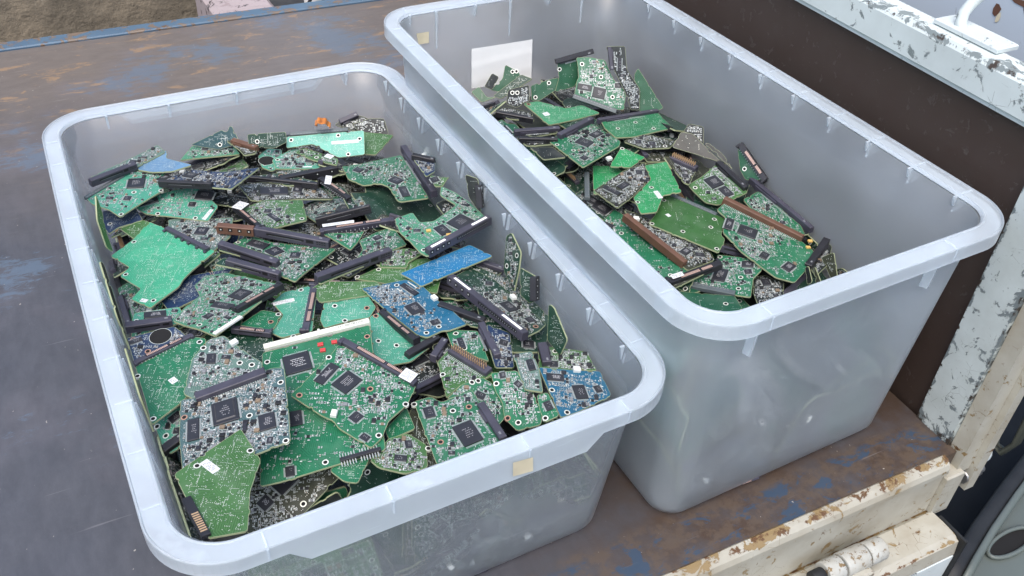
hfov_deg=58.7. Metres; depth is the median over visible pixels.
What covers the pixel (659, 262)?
circuit board
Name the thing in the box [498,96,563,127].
circuit board
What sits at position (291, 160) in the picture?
circuit board
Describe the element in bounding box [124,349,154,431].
circuit board
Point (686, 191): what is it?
circuit board
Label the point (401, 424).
circuit board
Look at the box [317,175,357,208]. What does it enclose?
circuit board
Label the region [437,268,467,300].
circuit board
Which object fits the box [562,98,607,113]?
circuit board
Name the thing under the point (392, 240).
circuit board
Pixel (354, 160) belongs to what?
circuit board
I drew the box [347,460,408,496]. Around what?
circuit board
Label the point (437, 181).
circuit board
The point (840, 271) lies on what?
circuit board
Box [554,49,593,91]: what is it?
circuit board
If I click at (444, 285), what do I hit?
circuit board
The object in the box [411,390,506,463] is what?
circuit board
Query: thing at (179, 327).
circuit board
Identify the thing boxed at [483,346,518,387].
circuit board
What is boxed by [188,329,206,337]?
circuit board
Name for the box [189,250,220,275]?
circuit board
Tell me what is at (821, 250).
circuit board
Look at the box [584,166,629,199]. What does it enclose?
circuit board
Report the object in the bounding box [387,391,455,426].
circuit board
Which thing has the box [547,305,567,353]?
circuit board
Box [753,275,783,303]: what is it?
circuit board
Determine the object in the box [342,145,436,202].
circuit board
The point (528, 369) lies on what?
circuit board
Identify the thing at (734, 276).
circuit board
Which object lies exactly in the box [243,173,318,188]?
circuit board
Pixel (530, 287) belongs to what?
circuit board
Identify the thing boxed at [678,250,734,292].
circuit board
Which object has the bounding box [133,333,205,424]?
circuit board
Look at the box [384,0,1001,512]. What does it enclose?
storage tub
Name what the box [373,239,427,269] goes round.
circuit board
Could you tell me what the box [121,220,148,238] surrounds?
circuit board
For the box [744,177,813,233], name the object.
circuit board
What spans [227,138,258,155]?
circuit board
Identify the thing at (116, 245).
circuit board
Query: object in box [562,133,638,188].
circuit board
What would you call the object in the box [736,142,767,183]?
circuit board
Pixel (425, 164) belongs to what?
circuit board
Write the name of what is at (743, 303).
circuit board
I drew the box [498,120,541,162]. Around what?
circuit board
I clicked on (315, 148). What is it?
circuit board
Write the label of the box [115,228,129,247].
circuit board
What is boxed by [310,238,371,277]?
circuit board
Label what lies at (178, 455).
circuit board
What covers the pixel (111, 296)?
circuit board
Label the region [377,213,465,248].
circuit board
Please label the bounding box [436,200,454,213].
circuit board
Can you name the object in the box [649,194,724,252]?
circuit board
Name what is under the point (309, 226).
circuit board
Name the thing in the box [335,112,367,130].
circuit board
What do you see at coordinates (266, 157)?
circuit board
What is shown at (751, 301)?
circuit board
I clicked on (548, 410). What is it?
circuit board
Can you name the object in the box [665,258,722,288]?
circuit board
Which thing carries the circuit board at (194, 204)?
on the circuit board at (224, 212)
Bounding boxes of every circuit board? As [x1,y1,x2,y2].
[84,170,165,216]
[88,145,164,186]
[95,196,112,251]
[99,262,129,349]
[103,208,141,233]
[109,259,127,277]
[111,212,159,237]
[112,218,178,258]
[112,222,213,308]
[113,238,120,251]
[114,275,127,295]
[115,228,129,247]
[117,282,163,336]
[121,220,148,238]
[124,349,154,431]
[125,307,180,333]
[128,327,184,359]
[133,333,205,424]
[136,189,217,221]
[138,151,190,172]
[152,307,183,331]
[154,407,179,455]
[156,167,258,189]
[157,435,177,463]
[161,269,232,308]
[162,266,212,334]
[163,205,242,227]
[164,159,248,192]
[164,456,206,540]
[166,155,239,175]
[168,217,232,251]
[174,273,284,336]
[174,451,181,464]
[175,430,259,539]
[179,367,290,467]
[180,455,259,541]
[181,146,239,160]
[184,336,261,397]
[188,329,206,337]
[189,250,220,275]
[192,126,237,148]
[199,149,242,190]
[203,316,243,345]
[204,330,272,361]
[207,182,257,207]
[208,258,229,271]
[216,222,330,248]
[216,257,281,280]
[217,220,243,253]
[217,240,279,267]
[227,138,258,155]
[230,261,302,302]
[231,310,281,337]
[232,200,306,228]
[234,236,334,282]
[239,182,332,201]
[242,134,291,175]
[242,278,291,340]
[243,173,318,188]
[244,204,335,245]
[247,132,286,147]
[247,455,338,532]
[258,149,281,171]
[260,167,271,174]
[260,318,384,486]
[265,278,352,329]
[272,145,324,173]
[272,149,321,169]
[272,282,316,338]
[276,165,338,179]
[280,201,352,244]
[286,127,364,157]
[292,337,417,447]
[296,148,337,165]
[303,196,371,226]
[303,264,375,280]
[307,492,345,511]
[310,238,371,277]
[312,157,346,181]
[313,281,380,302]
[314,247,392,284]
[316,486,347,502]
[317,151,384,171]
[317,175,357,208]
[318,175,356,200]
[320,217,394,250]
[320,297,374,328]
[325,218,378,264]
[331,457,369,483]
[334,182,384,195]
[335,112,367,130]
[337,297,379,332]
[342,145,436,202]
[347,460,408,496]
[351,186,441,237]
[352,266,381,284]
[353,118,387,133]
[354,215,367,220]
[355,258,440,293]
[357,229,405,257]
[362,280,465,345]
[364,132,392,155]
[370,313,440,365]
[371,434,430,474]
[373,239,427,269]
[376,257,466,293]
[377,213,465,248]
[379,294,450,309]
[380,248,420,268]
[386,408,414,438]
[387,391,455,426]
[395,187,491,257]
[396,245,491,294]
[396,332,482,394]
[401,237,461,278]
[407,408,435,467]
[411,153,435,176]
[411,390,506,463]
[418,382,445,397]
[429,175,448,186]
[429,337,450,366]
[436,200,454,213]
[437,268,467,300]
[437,301,485,328]
[438,343,492,397]
[443,300,477,333]
[447,268,545,340]
[447,321,500,361]
[448,378,503,424]
[465,175,484,211]
[469,266,547,352]
[472,87,494,101]
[473,260,503,274]
[482,100,505,113]
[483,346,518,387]
[485,74,497,89]
[487,325,513,368]
[491,65,519,91]
[491,371,541,430]
[492,113,504,120]
[494,75,531,98]
[495,107,533,123]
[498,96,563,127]
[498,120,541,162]
[500,420,519,435]
[504,233,521,290]
[506,85,529,106]
[508,122,556,148]
[513,126,559,136]
[513,351,542,392]
[517,136,557,146]
[520,268,539,302]
[524,101,598,125]
[526,420,553,429]
[531,78,557,100]
[531,147,564,159]
[537,342,595,371]
[537,393,558,422]
[538,156,565,176]
[539,366,609,417]
[541,77,575,101]
[545,93,564,134]
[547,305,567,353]
[550,116,619,167]
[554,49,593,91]
[555,129,607,168]
[556,148,578,173]
[556,176,575,194]
[559,117,603,129]
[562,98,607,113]
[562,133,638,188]
[564,177,631,203]
[572,57,625,113]
[575,183,637,219]
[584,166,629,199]
[591,105,629,118]
[594,163,649,207]
[596,109,668,138]
[602,220,615,227]
[603,210,686,278]
[606,147,643,168]
[607,46,639,109]
[622,210,713,270]
[624,135,674,149]
[625,138,681,164]
[627,138,671,162]
[629,109,686,131]
[634,69,662,110]
[634,162,680,214]
[639,152,691,169]
[645,130,684,151]
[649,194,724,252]
[664,157,709,201]
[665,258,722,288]
[669,152,698,184]
[673,132,726,164]
[676,280,693,291]
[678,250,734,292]
[679,291,741,312]
[684,124,703,143]
[686,193,747,232]
[689,160,748,205]
[690,255,761,297]
[700,292,750,309]
[706,143,731,168]
[717,196,812,282]
[720,233,746,257]
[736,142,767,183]
[741,269,778,305]
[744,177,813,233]
[744,185,808,235]
[751,280,790,293]
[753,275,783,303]
[783,271,826,294]
[804,235,817,251]
[804,237,831,275]
[805,266,812,283]
[814,267,820,282]
[822,253,837,277]
[837,268,847,274]
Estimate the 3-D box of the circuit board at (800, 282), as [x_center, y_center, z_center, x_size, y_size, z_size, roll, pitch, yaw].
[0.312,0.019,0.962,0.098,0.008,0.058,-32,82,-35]
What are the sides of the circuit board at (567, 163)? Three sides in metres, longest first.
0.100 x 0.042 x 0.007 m
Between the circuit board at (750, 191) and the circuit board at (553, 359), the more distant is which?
the circuit board at (750, 191)
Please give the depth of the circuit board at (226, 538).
0.72 m
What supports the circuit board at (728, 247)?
in the storage tub at (754, 392)
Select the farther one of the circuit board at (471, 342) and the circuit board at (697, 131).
the circuit board at (697, 131)
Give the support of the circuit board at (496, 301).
on the circuit board at (530, 343)
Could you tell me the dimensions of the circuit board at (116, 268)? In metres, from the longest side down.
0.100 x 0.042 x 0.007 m
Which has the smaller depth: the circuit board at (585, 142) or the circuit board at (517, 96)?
the circuit board at (585, 142)
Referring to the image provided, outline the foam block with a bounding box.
[195,0,273,16]
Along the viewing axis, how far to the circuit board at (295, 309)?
0.87 m
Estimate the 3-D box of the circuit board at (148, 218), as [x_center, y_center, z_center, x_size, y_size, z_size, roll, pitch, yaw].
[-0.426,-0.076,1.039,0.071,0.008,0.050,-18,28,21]
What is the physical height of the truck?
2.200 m
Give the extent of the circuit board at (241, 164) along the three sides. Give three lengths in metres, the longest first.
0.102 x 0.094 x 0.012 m
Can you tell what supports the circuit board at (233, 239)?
in the storage tub at (487, 507)
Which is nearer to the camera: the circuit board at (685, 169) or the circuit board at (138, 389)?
the circuit board at (138, 389)
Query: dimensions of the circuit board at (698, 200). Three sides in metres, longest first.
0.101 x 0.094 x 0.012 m
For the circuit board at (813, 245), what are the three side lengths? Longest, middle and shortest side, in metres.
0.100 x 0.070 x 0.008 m
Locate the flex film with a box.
[315,117,330,128]
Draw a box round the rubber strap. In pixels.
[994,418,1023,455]
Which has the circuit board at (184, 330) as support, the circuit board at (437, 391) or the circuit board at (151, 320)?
the circuit board at (151, 320)
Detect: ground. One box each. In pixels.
[0,0,197,42]
[269,0,303,6]
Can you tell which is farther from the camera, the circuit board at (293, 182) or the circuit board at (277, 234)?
the circuit board at (293, 182)
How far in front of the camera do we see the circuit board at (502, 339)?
0.83 m
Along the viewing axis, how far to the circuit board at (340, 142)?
1.12 m
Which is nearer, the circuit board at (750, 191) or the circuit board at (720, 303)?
the circuit board at (720, 303)
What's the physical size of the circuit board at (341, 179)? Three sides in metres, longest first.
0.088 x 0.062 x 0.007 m
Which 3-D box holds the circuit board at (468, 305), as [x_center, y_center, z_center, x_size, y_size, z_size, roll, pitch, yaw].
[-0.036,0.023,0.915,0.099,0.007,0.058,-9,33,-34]
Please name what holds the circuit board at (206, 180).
on the circuit board at (194, 204)
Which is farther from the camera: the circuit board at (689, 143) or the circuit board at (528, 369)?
the circuit board at (689, 143)
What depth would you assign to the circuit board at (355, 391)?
0.77 m
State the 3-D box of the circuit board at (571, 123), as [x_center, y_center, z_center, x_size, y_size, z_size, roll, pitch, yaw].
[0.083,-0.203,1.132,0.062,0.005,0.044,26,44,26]
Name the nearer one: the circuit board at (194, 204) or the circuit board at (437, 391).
the circuit board at (437, 391)
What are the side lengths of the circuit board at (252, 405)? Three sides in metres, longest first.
0.102 x 0.099 x 0.007 m
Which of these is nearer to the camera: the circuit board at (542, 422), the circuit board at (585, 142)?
the circuit board at (542, 422)
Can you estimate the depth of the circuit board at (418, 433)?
0.76 m
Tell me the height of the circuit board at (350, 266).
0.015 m
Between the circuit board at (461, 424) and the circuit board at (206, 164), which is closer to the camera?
the circuit board at (461, 424)
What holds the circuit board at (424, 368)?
on the circuit board at (437, 391)
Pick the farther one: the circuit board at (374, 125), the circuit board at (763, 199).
the circuit board at (374, 125)
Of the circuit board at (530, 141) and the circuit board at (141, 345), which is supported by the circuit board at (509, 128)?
the circuit board at (530, 141)
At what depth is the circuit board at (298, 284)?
0.92 m
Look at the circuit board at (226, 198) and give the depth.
1.05 m
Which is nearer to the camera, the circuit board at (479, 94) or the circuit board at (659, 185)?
the circuit board at (659, 185)
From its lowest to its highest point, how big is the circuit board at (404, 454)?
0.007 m
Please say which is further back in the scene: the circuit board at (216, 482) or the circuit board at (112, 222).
the circuit board at (112, 222)
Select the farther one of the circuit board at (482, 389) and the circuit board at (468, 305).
the circuit board at (468, 305)
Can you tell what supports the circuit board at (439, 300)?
on the circuit board at (443, 294)
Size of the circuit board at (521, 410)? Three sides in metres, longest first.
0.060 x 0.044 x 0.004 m
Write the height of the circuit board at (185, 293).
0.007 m
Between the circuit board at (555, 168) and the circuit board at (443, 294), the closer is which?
the circuit board at (443, 294)
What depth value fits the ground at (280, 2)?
3.75 m
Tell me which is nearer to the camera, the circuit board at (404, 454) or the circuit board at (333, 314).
the circuit board at (404, 454)
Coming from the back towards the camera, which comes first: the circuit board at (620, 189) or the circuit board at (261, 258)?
the circuit board at (620, 189)
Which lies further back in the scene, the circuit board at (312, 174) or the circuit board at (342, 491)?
the circuit board at (312, 174)
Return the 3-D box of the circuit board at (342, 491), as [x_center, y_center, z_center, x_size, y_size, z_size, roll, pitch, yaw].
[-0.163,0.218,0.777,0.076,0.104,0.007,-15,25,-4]
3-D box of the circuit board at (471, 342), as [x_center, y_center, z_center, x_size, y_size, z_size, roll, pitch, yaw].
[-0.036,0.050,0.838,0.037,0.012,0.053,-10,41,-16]
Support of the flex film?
on the circuit board at (340, 142)
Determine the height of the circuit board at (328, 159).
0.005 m
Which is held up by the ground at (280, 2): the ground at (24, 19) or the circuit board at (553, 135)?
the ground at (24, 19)
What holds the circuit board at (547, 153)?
on the circuit board at (509, 128)
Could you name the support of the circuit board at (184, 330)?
on the circuit board at (129, 306)
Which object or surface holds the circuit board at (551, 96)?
in the storage tub at (754, 392)
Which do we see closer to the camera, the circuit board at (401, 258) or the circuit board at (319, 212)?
the circuit board at (401, 258)
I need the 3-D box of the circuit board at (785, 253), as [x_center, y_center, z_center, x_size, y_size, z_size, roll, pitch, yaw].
[0.279,-0.053,0.988,0.100,0.009,0.131,6,42,-5]
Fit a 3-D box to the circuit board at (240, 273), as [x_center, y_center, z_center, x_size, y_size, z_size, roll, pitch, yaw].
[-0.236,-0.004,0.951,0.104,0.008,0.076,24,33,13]
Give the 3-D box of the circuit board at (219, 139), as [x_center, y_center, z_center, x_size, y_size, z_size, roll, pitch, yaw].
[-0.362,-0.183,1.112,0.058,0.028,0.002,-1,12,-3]
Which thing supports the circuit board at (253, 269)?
on the circuit board at (240, 273)
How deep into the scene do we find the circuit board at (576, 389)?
0.80 m
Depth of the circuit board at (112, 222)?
0.99 m
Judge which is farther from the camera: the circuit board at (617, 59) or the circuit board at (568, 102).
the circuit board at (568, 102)
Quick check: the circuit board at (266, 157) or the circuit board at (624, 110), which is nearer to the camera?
the circuit board at (266, 157)
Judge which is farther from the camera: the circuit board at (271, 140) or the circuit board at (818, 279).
the circuit board at (271, 140)
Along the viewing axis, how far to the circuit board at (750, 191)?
1.06 m
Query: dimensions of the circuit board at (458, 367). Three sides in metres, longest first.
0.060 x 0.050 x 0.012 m
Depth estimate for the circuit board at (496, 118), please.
1.22 m
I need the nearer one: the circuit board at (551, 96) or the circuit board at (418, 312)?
the circuit board at (418, 312)
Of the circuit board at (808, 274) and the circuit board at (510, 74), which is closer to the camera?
the circuit board at (808, 274)
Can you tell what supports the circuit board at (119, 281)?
in the storage tub at (487, 507)
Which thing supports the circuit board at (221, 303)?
on the circuit board at (185, 293)
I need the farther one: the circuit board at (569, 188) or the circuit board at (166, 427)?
the circuit board at (569, 188)
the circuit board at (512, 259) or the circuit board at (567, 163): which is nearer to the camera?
the circuit board at (512, 259)
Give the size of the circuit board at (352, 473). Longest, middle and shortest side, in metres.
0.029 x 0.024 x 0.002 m
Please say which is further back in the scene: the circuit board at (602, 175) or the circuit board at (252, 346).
the circuit board at (602, 175)
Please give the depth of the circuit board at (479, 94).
1.16 m
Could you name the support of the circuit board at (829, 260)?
on the circuit board
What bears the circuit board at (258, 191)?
on the circuit board at (309, 226)
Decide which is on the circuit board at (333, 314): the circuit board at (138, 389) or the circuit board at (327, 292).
the circuit board at (327, 292)
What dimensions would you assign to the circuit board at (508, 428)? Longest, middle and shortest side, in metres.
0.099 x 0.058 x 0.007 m
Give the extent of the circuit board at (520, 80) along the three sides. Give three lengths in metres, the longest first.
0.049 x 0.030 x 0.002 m
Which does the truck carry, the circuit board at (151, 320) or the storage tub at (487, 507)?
the storage tub at (487, 507)
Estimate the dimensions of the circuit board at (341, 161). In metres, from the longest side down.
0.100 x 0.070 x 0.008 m
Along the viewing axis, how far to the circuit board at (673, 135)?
1.14 m
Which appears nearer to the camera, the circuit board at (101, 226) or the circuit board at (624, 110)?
the circuit board at (101, 226)
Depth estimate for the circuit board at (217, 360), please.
0.77 m
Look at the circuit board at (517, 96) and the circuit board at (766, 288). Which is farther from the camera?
the circuit board at (517, 96)
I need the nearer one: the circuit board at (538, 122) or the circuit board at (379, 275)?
the circuit board at (379, 275)
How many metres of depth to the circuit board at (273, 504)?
0.73 m
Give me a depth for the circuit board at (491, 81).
1.18 m
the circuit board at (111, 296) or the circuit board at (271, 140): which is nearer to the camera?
the circuit board at (111, 296)
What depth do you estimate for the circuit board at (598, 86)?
1.16 m
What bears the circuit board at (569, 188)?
in the storage tub at (754, 392)
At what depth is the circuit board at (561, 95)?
1.23 m
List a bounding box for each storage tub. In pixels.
[45,71,665,575]
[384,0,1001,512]
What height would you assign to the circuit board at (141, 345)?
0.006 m
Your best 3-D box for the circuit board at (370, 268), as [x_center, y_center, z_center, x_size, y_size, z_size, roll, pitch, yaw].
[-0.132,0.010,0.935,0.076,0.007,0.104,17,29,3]
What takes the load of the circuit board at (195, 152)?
on the circuit board at (206, 164)
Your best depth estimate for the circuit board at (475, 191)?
0.97 m
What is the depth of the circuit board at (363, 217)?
1.05 m
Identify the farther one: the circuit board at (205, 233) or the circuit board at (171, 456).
the circuit board at (205, 233)
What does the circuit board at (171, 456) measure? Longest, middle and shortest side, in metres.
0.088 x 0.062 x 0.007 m
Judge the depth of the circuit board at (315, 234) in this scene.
1.04 m
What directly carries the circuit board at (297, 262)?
on the circuit board at (240, 273)
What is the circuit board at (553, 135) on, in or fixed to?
on the circuit board
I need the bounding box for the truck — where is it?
[0,0,1023,575]
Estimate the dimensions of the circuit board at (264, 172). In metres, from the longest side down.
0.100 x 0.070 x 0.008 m
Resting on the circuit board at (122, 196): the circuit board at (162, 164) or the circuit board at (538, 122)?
the circuit board at (162, 164)
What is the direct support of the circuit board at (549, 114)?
on the circuit board at (538, 122)
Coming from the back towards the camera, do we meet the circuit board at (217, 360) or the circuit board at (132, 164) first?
the circuit board at (132, 164)
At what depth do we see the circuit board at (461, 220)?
0.96 m
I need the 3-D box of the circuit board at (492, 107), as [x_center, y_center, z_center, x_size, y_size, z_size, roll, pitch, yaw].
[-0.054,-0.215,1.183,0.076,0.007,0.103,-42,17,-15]
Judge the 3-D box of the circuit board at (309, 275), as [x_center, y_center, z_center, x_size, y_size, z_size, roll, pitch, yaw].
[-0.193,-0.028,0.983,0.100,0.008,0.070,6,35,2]
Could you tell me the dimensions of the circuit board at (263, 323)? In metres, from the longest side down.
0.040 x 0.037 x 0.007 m
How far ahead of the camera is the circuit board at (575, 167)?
1.09 m
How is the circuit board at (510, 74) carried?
on the circuit board at (538, 122)
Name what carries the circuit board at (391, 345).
on the circuit board at (424, 368)
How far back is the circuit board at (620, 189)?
1.04 m
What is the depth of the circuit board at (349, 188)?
1.10 m
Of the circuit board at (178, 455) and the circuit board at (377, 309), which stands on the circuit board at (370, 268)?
the circuit board at (377, 309)
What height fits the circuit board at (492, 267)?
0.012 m
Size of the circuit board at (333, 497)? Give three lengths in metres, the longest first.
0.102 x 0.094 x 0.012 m
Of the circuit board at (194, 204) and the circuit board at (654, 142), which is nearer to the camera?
the circuit board at (194, 204)
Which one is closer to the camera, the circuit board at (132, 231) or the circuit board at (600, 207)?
the circuit board at (132, 231)
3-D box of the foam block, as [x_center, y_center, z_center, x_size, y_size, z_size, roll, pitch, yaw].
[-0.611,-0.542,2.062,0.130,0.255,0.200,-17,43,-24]
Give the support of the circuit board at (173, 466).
in the storage tub at (487, 507)
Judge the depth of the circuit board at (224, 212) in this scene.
1.03 m
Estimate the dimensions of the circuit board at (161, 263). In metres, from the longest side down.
0.145 x 0.106 x 0.007 m
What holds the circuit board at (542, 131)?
on the circuit board at (553, 135)
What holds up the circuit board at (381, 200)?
in the storage tub at (487, 507)
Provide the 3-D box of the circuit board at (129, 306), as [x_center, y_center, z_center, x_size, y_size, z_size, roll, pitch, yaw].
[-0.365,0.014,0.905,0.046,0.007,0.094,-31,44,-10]
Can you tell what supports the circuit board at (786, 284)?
on the circuit board at (800, 282)
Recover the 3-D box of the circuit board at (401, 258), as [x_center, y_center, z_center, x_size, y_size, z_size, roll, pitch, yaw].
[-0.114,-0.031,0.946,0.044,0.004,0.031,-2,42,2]
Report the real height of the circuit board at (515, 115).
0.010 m
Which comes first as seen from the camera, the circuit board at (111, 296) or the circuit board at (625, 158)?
the circuit board at (111, 296)
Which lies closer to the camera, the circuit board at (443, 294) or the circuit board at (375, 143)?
the circuit board at (443, 294)
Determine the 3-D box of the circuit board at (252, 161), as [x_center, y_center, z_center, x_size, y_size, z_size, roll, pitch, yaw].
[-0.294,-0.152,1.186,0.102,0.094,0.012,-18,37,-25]
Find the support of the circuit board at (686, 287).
on the circuit board
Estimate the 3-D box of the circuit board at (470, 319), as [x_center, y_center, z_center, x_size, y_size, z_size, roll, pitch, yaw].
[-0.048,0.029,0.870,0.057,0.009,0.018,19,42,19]
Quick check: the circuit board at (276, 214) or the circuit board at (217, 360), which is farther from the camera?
the circuit board at (276, 214)
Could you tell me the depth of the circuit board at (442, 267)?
0.93 m
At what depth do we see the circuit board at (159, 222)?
1.05 m
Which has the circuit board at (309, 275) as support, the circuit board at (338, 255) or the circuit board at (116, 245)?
the circuit board at (338, 255)
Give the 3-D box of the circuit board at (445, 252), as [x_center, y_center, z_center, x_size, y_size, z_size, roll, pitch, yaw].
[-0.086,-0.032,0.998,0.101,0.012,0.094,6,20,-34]
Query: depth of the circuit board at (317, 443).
0.75 m
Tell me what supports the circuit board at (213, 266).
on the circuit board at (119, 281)
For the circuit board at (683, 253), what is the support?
in the storage tub at (754, 392)
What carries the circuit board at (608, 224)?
on the circuit board
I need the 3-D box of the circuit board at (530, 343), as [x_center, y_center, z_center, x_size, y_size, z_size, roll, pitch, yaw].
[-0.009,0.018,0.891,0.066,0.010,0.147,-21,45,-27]
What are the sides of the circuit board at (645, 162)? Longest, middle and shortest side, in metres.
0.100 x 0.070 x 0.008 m
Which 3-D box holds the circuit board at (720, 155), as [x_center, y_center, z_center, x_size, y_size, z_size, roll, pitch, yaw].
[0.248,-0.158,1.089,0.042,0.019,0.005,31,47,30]
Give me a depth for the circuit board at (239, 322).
0.88 m
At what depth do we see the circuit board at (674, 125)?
1.16 m
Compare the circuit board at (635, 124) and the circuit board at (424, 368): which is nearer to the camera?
the circuit board at (424, 368)
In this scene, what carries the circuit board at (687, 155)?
in the storage tub at (754, 392)
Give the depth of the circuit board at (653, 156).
1.10 m
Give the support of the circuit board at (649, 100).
on the circuit board at (674, 125)
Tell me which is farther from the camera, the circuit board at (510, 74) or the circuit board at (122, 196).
the circuit board at (510, 74)
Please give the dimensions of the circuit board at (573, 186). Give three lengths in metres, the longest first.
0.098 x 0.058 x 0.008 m
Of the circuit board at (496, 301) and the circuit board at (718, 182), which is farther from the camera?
the circuit board at (718, 182)
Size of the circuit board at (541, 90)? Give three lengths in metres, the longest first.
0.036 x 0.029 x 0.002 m
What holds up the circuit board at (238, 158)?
in the storage tub at (487, 507)
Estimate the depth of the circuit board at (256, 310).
0.91 m
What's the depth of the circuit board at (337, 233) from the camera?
0.98 m

